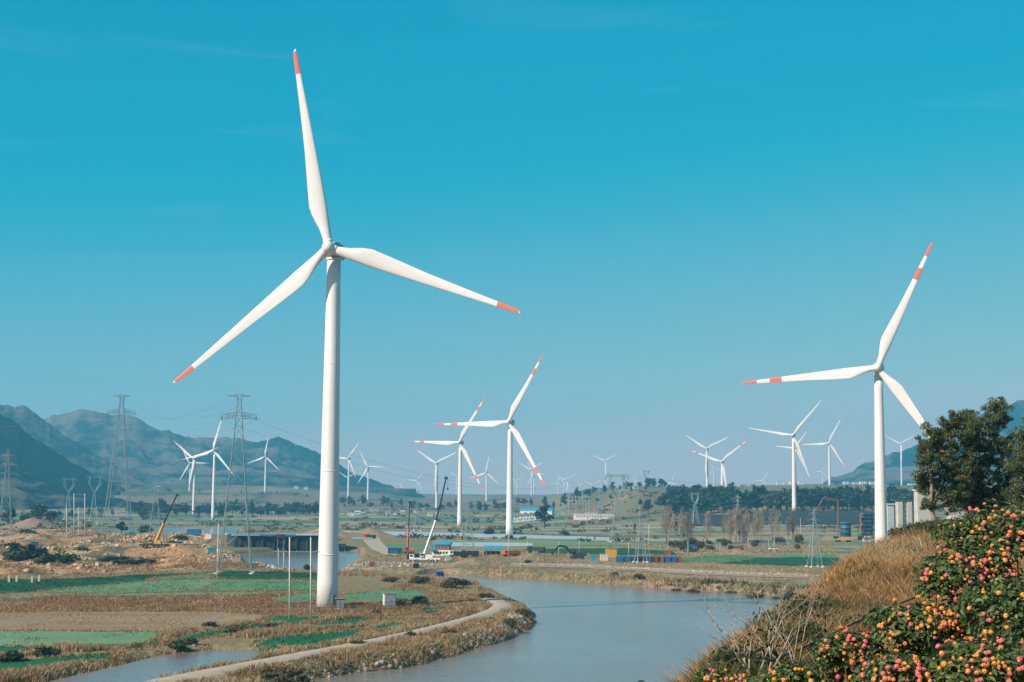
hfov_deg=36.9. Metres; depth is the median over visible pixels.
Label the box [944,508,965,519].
bridge pier
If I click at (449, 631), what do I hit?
bush
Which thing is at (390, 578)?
bush
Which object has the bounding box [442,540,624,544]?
crop field
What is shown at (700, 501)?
tree
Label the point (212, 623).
bush
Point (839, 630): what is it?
hose
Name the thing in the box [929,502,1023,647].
lantana bush
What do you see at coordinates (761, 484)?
power line
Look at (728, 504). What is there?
tree
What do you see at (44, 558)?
bush
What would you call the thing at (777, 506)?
tree
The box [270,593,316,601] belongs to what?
crop field
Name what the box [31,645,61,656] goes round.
bush
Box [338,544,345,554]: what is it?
gantry box
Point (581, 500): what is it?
building frame
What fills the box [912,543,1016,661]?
lantana bush
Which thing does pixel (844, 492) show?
tree
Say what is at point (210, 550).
covered stack
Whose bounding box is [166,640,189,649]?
bush
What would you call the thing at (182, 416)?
power line
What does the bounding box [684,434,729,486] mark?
wind turbine
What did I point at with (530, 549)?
parked truck
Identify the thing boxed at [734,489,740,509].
tree
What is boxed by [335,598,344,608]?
transformer cabinet
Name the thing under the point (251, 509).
tree
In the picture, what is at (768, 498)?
tree
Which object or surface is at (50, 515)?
tree
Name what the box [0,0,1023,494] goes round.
sky
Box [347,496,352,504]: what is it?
tree
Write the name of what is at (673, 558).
shipping container
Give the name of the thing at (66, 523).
pole frame
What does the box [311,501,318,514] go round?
tree
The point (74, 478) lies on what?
transmission tower
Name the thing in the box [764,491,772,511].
tree
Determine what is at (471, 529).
transmission tower
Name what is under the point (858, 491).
tree
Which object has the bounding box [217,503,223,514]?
tree
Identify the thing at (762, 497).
tree
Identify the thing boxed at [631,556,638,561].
fence panel
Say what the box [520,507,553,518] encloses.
warehouse
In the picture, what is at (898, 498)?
tree
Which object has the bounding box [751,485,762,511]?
tree
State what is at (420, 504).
tree
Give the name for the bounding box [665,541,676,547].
bush
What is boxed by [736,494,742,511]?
transmission tower
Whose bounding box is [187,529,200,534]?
site shed
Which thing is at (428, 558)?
mobile crane
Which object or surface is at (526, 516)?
house
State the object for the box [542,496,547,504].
tree
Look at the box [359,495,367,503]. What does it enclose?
tree
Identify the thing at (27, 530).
bush
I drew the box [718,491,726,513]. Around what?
tree
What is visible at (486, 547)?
site awning
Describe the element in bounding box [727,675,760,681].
lantana bush
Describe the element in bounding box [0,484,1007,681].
ground
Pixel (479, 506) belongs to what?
tree
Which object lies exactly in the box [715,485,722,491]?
tree
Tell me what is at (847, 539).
concrete pump
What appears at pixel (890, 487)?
tree
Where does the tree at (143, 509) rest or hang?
on the ground at (349, 584)
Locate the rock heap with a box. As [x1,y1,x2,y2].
[114,533,163,541]
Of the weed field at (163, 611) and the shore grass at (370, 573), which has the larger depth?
the shore grass at (370, 573)
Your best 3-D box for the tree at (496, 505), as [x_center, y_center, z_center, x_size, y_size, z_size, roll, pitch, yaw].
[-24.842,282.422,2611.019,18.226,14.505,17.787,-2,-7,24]
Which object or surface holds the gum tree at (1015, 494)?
on the hillside
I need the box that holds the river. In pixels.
[99,527,794,681]
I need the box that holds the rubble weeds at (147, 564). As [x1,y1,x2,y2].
[0,551,266,578]
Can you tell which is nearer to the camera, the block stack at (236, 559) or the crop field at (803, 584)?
the crop field at (803, 584)
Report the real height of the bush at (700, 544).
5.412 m
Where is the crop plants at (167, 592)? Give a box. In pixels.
[0,590,313,597]
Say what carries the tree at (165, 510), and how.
on the ground at (349, 584)
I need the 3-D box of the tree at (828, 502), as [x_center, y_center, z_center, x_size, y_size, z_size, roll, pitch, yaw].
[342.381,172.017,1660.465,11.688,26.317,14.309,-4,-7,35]
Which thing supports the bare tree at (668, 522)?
on the ground at (349, 584)
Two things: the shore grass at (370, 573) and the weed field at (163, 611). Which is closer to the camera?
the weed field at (163, 611)
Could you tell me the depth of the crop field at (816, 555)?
702.26 m
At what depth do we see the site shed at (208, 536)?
882.39 m
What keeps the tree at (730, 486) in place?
on the ground at (349, 584)
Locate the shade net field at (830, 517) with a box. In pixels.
[678,511,942,525]
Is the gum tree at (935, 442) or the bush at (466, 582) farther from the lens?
the bush at (466, 582)
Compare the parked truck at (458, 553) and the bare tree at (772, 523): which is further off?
the bare tree at (772, 523)
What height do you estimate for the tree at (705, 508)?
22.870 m
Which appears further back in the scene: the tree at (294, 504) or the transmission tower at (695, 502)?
the tree at (294, 504)
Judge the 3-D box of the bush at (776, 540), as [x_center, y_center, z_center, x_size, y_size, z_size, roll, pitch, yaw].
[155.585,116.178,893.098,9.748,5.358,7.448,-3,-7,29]
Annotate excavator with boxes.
[551,545,586,558]
[684,546,698,552]
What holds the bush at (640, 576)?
on the ground at (349, 584)
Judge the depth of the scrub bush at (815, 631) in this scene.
18.52 m
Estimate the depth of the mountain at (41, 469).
3055.16 m
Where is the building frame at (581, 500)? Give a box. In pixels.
[568,496,589,513]
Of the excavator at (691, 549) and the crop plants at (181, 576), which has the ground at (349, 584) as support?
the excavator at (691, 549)
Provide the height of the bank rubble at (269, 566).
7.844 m
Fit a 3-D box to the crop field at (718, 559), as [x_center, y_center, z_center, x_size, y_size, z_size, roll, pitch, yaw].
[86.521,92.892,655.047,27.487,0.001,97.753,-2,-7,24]
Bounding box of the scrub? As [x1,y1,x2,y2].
[0,484,1010,543]
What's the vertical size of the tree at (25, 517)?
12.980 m
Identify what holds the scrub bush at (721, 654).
on the hillside
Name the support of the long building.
on the ground at (349, 584)
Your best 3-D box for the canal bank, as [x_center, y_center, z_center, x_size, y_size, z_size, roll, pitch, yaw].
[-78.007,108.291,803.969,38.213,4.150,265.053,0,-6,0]
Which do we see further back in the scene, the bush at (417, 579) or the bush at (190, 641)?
the bush at (417, 579)
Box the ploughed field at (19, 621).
[0,612,261,631]
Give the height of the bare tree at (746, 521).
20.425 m
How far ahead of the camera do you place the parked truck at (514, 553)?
658.93 m
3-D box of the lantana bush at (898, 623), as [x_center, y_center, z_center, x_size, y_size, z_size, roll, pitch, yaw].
[2.235,2.031,8.344,0.618,1.290,0.592,0,-6,0]
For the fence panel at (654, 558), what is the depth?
612.69 m
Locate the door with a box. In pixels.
[332,595,335,604]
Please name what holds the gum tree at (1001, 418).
on the hillside
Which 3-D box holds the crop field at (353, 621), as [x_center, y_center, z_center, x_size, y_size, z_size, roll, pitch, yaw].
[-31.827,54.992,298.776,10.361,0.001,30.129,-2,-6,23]
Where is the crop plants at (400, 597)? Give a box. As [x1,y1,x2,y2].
[342,589,425,600]
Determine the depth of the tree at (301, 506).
2195.73 m
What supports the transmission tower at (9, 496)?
on the ground at (349, 584)
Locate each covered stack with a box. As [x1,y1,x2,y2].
[207,547,215,553]
[434,572,443,576]
[444,556,450,561]
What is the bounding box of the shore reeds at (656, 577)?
[464,565,811,595]
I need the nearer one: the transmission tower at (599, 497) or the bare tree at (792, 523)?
the bare tree at (792, 523)
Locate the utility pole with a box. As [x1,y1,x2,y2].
[216,523,218,579]
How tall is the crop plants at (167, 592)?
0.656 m
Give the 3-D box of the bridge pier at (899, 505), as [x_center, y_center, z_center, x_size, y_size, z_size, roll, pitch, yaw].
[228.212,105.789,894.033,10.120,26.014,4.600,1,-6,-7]
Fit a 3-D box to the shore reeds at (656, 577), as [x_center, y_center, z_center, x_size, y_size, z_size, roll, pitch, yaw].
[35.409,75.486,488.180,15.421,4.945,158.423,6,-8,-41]
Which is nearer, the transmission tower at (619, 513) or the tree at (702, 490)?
the transmission tower at (619, 513)
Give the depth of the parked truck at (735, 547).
758.71 m
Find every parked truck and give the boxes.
[364,534,375,538]
[406,554,425,559]
[449,550,467,557]
[461,550,478,556]
[503,550,520,556]
[527,546,545,552]
[728,545,743,549]
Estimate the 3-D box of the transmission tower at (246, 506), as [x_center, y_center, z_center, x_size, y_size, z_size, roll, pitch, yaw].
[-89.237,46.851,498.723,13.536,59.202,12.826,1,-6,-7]
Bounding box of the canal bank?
[352,538,372,555]
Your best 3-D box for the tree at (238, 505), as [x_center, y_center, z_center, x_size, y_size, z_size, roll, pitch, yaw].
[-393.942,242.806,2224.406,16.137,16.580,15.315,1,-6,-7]
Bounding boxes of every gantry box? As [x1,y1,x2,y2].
[276,534,284,553]
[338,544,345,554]
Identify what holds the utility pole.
on the ground at (349, 584)
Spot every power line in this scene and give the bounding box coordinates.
[0,406,125,431]
[114,401,254,435]
[229,420,625,488]
[618,468,993,486]
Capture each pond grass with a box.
[0,643,296,681]
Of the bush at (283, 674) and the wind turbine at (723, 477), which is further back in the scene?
the wind turbine at (723, 477)
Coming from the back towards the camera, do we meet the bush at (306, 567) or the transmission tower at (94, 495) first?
the transmission tower at (94, 495)
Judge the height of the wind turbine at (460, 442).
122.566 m
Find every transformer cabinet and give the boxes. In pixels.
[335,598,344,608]
[382,592,396,607]
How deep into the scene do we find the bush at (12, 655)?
225.89 m
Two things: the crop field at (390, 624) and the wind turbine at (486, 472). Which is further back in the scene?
the wind turbine at (486, 472)
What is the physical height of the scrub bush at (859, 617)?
0.721 m
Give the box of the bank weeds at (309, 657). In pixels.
[228,604,534,681]
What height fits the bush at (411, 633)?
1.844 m
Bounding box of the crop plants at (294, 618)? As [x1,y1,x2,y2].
[266,615,321,623]
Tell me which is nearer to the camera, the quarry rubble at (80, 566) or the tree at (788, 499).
the quarry rubble at (80, 566)
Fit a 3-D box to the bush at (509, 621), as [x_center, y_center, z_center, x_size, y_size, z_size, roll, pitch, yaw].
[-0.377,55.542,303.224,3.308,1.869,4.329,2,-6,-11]
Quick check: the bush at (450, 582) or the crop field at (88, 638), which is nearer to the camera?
the crop field at (88, 638)
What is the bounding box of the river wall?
[225,532,341,550]
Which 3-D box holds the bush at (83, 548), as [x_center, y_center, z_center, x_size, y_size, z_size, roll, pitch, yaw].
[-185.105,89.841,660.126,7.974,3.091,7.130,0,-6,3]
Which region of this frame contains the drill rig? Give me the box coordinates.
[858,513,862,539]
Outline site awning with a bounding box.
[484,545,502,554]
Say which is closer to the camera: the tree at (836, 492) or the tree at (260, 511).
the tree at (836, 492)
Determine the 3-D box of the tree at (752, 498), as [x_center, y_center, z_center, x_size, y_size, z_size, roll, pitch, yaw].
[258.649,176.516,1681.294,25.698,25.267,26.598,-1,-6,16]
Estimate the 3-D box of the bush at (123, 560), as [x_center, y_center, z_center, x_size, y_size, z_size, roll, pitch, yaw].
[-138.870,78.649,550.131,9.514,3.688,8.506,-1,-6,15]
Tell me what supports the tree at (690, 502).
on the ground at (349, 584)
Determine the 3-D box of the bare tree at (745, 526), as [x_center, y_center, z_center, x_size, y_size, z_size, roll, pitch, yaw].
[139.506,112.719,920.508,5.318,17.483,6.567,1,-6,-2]
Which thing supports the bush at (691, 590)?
on the ground at (349, 584)
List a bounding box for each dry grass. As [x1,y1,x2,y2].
[650,515,1023,681]
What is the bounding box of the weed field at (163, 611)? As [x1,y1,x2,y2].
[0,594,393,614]
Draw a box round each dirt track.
[146,598,511,681]
[363,537,397,554]
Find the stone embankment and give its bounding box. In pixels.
[512,563,807,577]
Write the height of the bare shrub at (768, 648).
1.401 m
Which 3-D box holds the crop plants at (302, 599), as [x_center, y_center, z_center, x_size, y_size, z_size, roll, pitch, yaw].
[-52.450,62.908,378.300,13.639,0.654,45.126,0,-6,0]
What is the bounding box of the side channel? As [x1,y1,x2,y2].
[49,649,269,681]
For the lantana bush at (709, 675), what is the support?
on the hillside
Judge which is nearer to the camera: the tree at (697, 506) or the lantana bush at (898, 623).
the lantana bush at (898, 623)
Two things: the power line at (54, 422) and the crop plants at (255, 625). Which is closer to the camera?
the crop plants at (255, 625)
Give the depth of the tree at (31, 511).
1244.27 m
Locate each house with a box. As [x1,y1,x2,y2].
[513,514,517,521]
[516,513,523,521]
[523,512,529,520]
[529,512,534,520]
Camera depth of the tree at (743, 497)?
1677.66 m
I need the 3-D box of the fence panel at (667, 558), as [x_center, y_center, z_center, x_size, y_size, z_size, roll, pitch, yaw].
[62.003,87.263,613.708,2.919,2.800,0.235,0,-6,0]
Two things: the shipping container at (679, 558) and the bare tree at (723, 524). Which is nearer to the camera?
the shipping container at (679, 558)
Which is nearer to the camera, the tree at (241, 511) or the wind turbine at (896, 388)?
the wind turbine at (896, 388)
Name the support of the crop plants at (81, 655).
on the crop field at (5, 665)
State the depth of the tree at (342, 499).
2940.76 m
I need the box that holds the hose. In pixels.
[754,574,1023,667]
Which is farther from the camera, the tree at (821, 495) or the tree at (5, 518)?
the tree at (821, 495)
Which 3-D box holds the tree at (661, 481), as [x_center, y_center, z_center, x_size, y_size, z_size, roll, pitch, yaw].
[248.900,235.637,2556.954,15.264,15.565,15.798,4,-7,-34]
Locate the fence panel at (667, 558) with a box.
[664,556,670,561]
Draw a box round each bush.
[0,541,19,548]
[0,649,23,661]
[1,543,47,561]
[16,529,37,533]
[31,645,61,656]
[33,552,81,563]
[73,547,90,550]
[96,555,114,561]
[109,556,135,563]
[135,558,156,563]
[136,525,154,532]
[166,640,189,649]
[169,534,187,539]
[183,638,198,644]
[201,621,217,626]
[221,624,256,632]
[258,666,314,681]
[259,623,278,628]
[303,564,311,569]
[349,640,366,643]
[380,576,399,581]
[380,598,408,604]
[404,631,416,636]
[407,576,431,583]
[410,595,427,604]
[440,577,463,588]
[442,629,456,633]
[461,579,471,585]
[478,592,494,597]
[483,528,494,533]
[503,618,517,625]
[514,608,531,616]
[561,530,569,535]
[633,573,645,578]
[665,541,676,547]
[674,541,688,546]
[685,537,697,544]
[686,588,699,592]
[695,540,705,548]
[695,663,748,681]
[705,545,715,549]
[708,638,801,668]
[720,538,727,545]
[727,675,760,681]
[736,619,831,654]
[745,592,763,597]
[748,591,848,630]
[753,662,827,681]
[771,537,787,543]
[790,611,873,633]
[794,533,803,543]
[794,543,800,548]
[811,625,889,681]
[850,649,938,681]
[863,595,982,669]
[887,527,925,536]
[896,517,966,533]
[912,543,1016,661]
[921,634,1023,681]
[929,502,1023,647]
[945,573,1023,678]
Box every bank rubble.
[202,551,294,570]
[308,621,530,678]
[338,561,448,570]
[428,613,527,658]
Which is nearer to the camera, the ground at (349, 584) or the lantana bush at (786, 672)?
the lantana bush at (786, 672)
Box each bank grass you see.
[149,601,535,681]
[264,580,508,651]
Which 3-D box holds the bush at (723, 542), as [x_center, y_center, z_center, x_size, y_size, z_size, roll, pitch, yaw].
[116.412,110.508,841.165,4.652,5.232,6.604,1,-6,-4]
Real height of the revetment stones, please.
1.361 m
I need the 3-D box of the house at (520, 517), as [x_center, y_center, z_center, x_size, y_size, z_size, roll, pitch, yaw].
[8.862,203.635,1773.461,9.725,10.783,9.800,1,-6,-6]
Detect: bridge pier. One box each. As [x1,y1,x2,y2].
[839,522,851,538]
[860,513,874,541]
[886,503,894,539]
[894,500,912,527]
[912,489,931,523]
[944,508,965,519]
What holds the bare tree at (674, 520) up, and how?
on the ground at (349, 584)
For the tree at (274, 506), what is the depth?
2157.22 m
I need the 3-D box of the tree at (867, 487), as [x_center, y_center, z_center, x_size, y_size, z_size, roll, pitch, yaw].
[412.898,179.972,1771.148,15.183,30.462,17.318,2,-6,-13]
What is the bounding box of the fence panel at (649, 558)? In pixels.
[645,556,651,561]
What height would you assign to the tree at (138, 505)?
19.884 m
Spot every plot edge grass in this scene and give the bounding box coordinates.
[0,570,451,669]
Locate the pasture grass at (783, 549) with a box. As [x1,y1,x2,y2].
[359,542,839,560]
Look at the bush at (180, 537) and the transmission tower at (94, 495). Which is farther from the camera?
the transmission tower at (94, 495)
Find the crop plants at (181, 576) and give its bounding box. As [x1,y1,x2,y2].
[155,572,214,579]
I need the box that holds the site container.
[388,547,401,553]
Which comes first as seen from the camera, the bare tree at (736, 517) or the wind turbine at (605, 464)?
the bare tree at (736, 517)
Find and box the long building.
[574,514,613,519]
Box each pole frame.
[66,507,78,545]
[74,498,84,536]
[274,537,319,618]
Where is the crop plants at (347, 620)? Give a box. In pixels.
[314,617,374,624]
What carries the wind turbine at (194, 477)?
on the ground at (349, 584)
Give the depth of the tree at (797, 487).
1665.03 m
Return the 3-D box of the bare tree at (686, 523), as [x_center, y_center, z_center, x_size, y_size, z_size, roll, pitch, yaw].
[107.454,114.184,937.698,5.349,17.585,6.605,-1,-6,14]
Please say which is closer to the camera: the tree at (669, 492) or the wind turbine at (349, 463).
the tree at (669, 492)
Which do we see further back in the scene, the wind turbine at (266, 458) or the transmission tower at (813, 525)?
the wind turbine at (266, 458)
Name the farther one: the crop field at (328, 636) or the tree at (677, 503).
the tree at (677, 503)
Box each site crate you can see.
[413,563,418,567]
[590,556,595,561]
[600,554,608,560]
[605,549,616,557]
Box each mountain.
[0,405,167,490]
[0,415,145,509]
[43,409,415,496]
[823,400,1023,485]
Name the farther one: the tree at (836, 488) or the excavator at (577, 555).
the tree at (836, 488)
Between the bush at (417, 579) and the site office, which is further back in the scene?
the site office
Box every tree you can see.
[0,512,12,524]
[3,507,16,517]
[19,512,31,520]
[28,504,48,518]
[31,505,45,518]
[43,510,57,526]
[115,522,128,533]
[131,502,138,513]
[134,501,140,513]
[139,511,148,518]
[140,506,147,511]
[143,502,150,514]
[148,503,157,514]
[157,498,166,512]
[161,508,169,514]
[172,503,183,515]
[181,505,190,515]
[192,505,205,516]
[207,505,218,512]
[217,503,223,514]
[226,503,238,513]
[236,503,244,513]
[238,505,245,514]
[248,506,257,515]
[255,508,264,515]
[264,502,272,516]
[270,504,278,514]
[273,508,284,516]
[283,504,292,513]
[287,507,296,514]
[293,503,298,513]
[299,502,304,514]
[299,504,312,515]
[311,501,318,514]
[339,497,345,504]
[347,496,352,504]
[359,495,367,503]
[380,495,386,503]
[414,502,424,507]
[476,500,483,511]
[493,503,500,510]
[499,502,505,507]
[533,504,553,528]
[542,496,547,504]
[561,493,567,504]
[583,489,590,494]
[642,499,653,513]
[653,493,666,507]
[657,478,665,484]
[659,505,672,540]
[663,505,674,540]
[664,488,671,504]
[666,490,679,512]
[666,499,685,514]
[670,489,686,513]
[671,514,677,538]
[673,484,689,490]
[675,514,684,540]
[678,508,685,537]
[683,494,689,513]
[684,514,691,536]
[687,492,700,513]
[687,519,693,536]
[689,484,701,492]
[691,504,700,515]
[693,494,709,515]
[696,487,706,494]
[701,495,709,513]
[702,513,713,539]
[707,497,719,512]
[708,485,717,509]
[714,490,719,510]
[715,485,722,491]
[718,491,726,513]
[719,516,725,534]
[725,496,731,511]
[725,509,735,539]
[726,482,734,493]
[731,495,744,507]
[732,506,740,541]
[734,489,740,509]
[735,510,740,541]
[737,508,748,541]
[739,492,748,509]
[739,514,748,542]
[740,517,748,542]
[743,491,759,512]
[744,504,751,525]
[744,510,750,540]
[750,507,755,532]
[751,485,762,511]
[751,510,763,539]
[758,492,768,510]
[758,507,765,540]
[760,485,764,510]
[762,493,780,511]
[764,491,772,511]
[767,512,776,540]
[771,488,790,510]
[771,494,780,510]
[773,509,782,535]
[782,496,799,509]
[784,517,792,535]
[787,509,797,533]
[789,487,817,510]
[790,486,802,506]
[802,496,818,510]
[808,486,821,507]
[814,491,834,510]
[823,488,834,510]
[824,489,842,510]
[830,487,844,509]
[840,486,849,509]
[842,485,857,510]
[854,488,861,510]
[854,493,869,510]
[858,490,869,510]
[865,484,872,508]
[869,494,874,505]
[886,484,895,491]
[886,488,910,503]
[890,495,908,506]
[896,488,907,509]
[899,493,913,504]
[911,409,989,521]
[948,396,1017,525]
[1000,417,1023,523]
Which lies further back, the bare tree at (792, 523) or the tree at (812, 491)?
the tree at (812, 491)
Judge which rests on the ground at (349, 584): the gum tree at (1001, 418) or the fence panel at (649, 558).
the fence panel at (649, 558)
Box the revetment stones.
[507,563,819,576]
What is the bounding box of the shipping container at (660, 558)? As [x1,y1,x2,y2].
[658,556,663,561]
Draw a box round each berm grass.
[0,600,492,675]
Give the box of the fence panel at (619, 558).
[616,556,622,561]
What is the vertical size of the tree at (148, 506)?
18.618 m
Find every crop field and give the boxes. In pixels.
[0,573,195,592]
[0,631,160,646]
[0,647,26,651]
[0,654,114,668]
[1,592,309,598]
[36,579,220,592]
[158,572,214,579]
[179,624,262,639]
[199,580,316,590]
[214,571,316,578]
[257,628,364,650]
[264,616,317,624]
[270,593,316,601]
[312,618,368,625]
[343,590,426,602]
[361,544,456,549]
[375,623,400,628]
[421,606,451,612]
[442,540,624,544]
[544,548,676,554]
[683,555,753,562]
[720,557,838,565]
[733,581,806,585]
[771,554,837,556]
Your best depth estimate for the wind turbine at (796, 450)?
3147.17 m
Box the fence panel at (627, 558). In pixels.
[623,556,630,561]
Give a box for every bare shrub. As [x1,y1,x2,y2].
[694,513,834,663]
[698,544,828,675]
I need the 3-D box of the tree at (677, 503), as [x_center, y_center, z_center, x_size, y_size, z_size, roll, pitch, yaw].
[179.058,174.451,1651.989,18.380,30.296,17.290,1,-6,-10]
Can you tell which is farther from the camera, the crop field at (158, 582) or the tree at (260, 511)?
the tree at (260, 511)
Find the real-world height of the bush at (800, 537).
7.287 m
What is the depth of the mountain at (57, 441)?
4296.39 m
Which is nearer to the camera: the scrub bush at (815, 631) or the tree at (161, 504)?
the scrub bush at (815, 631)
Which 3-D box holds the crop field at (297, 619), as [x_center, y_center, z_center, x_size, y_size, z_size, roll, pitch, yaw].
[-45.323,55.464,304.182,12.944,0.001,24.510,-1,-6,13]
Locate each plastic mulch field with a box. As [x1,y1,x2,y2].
[343,531,613,539]
[451,542,532,546]
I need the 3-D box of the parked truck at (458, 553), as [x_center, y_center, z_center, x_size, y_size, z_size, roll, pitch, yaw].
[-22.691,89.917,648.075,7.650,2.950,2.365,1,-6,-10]
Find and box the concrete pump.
[815,497,852,541]
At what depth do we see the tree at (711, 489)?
1772.43 m
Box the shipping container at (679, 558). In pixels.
[677,556,681,561]
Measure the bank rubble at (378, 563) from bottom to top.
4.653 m
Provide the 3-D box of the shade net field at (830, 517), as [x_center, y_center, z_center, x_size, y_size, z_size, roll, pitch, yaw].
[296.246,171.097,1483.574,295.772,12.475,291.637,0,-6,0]
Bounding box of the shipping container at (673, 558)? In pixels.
[671,556,676,561]
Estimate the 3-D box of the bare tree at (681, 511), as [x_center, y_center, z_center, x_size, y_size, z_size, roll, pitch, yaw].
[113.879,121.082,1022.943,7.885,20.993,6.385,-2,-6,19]
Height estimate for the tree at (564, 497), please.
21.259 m
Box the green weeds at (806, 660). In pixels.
[663,525,989,681]
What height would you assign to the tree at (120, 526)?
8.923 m
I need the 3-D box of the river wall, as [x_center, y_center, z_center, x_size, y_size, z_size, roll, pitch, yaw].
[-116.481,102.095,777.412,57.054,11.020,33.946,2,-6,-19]
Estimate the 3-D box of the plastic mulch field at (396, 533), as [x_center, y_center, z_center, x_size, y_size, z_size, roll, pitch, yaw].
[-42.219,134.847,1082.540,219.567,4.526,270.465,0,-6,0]
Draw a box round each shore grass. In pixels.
[259,568,480,584]
[383,555,809,582]
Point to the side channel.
(145, 670)
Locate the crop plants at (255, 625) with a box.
[175,622,283,639]
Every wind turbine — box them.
[172,49,520,606]
[173,440,217,515]
[178,444,200,491]
[182,421,233,519]
[247,435,279,492]
[339,441,359,496]
[358,450,378,500]
[407,471,423,493]
[410,398,484,526]
[416,449,457,509]
[436,355,545,534]
[469,454,496,501]
[518,462,542,495]
[527,464,541,494]
[594,453,616,484]
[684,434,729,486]
[689,439,747,486]
[741,242,961,541]
[750,401,820,510]
[777,430,807,484]
[799,417,844,485]
[813,463,826,483]
[886,434,915,484]
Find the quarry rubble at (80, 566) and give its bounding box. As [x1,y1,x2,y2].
[0,528,241,573]
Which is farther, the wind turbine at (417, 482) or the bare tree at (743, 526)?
the wind turbine at (417, 482)
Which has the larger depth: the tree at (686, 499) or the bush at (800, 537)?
the tree at (686, 499)
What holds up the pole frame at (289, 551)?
on the ground at (349, 584)
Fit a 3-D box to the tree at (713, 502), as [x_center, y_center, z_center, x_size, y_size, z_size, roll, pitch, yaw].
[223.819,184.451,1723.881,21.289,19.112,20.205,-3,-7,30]
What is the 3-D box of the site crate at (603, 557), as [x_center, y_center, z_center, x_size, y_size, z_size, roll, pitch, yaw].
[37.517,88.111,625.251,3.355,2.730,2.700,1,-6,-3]
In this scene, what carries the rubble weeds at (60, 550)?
on the ground at (349, 584)
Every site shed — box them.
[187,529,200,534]
[205,534,212,538]
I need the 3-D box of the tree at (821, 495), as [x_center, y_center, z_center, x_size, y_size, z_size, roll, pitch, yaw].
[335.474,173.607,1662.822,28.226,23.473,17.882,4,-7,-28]
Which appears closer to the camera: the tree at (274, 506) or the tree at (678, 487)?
the tree at (678, 487)
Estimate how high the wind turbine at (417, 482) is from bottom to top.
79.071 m
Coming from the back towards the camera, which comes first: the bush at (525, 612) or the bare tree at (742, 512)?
the bare tree at (742, 512)
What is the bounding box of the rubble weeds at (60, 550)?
[0,529,216,561]
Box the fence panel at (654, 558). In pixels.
[652,556,657,561]
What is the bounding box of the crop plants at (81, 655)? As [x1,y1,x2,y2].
[2,652,115,669]
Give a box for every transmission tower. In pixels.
[0,449,18,528]
[61,476,76,519]
[86,474,103,522]
[100,395,136,533]
[148,478,163,531]
[213,394,258,573]
[412,501,421,530]
[462,500,475,549]
[595,487,602,522]
[605,472,628,541]
[632,505,648,562]
[689,492,699,523]
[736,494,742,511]
[805,509,824,566]
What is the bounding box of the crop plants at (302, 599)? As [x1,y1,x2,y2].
[284,595,316,600]
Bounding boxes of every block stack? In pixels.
[232,557,240,562]
[537,557,544,560]
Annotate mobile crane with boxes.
[139,494,178,547]
[402,501,413,553]
[409,477,448,561]
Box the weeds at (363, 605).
[293,597,441,611]
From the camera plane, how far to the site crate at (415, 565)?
546.83 m
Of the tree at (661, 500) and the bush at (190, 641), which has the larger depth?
the tree at (661, 500)
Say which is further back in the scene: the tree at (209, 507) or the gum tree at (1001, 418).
the tree at (209, 507)
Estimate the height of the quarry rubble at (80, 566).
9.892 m
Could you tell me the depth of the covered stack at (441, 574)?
527.90 m
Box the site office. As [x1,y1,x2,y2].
[430,541,451,555]
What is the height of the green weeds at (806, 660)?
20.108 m

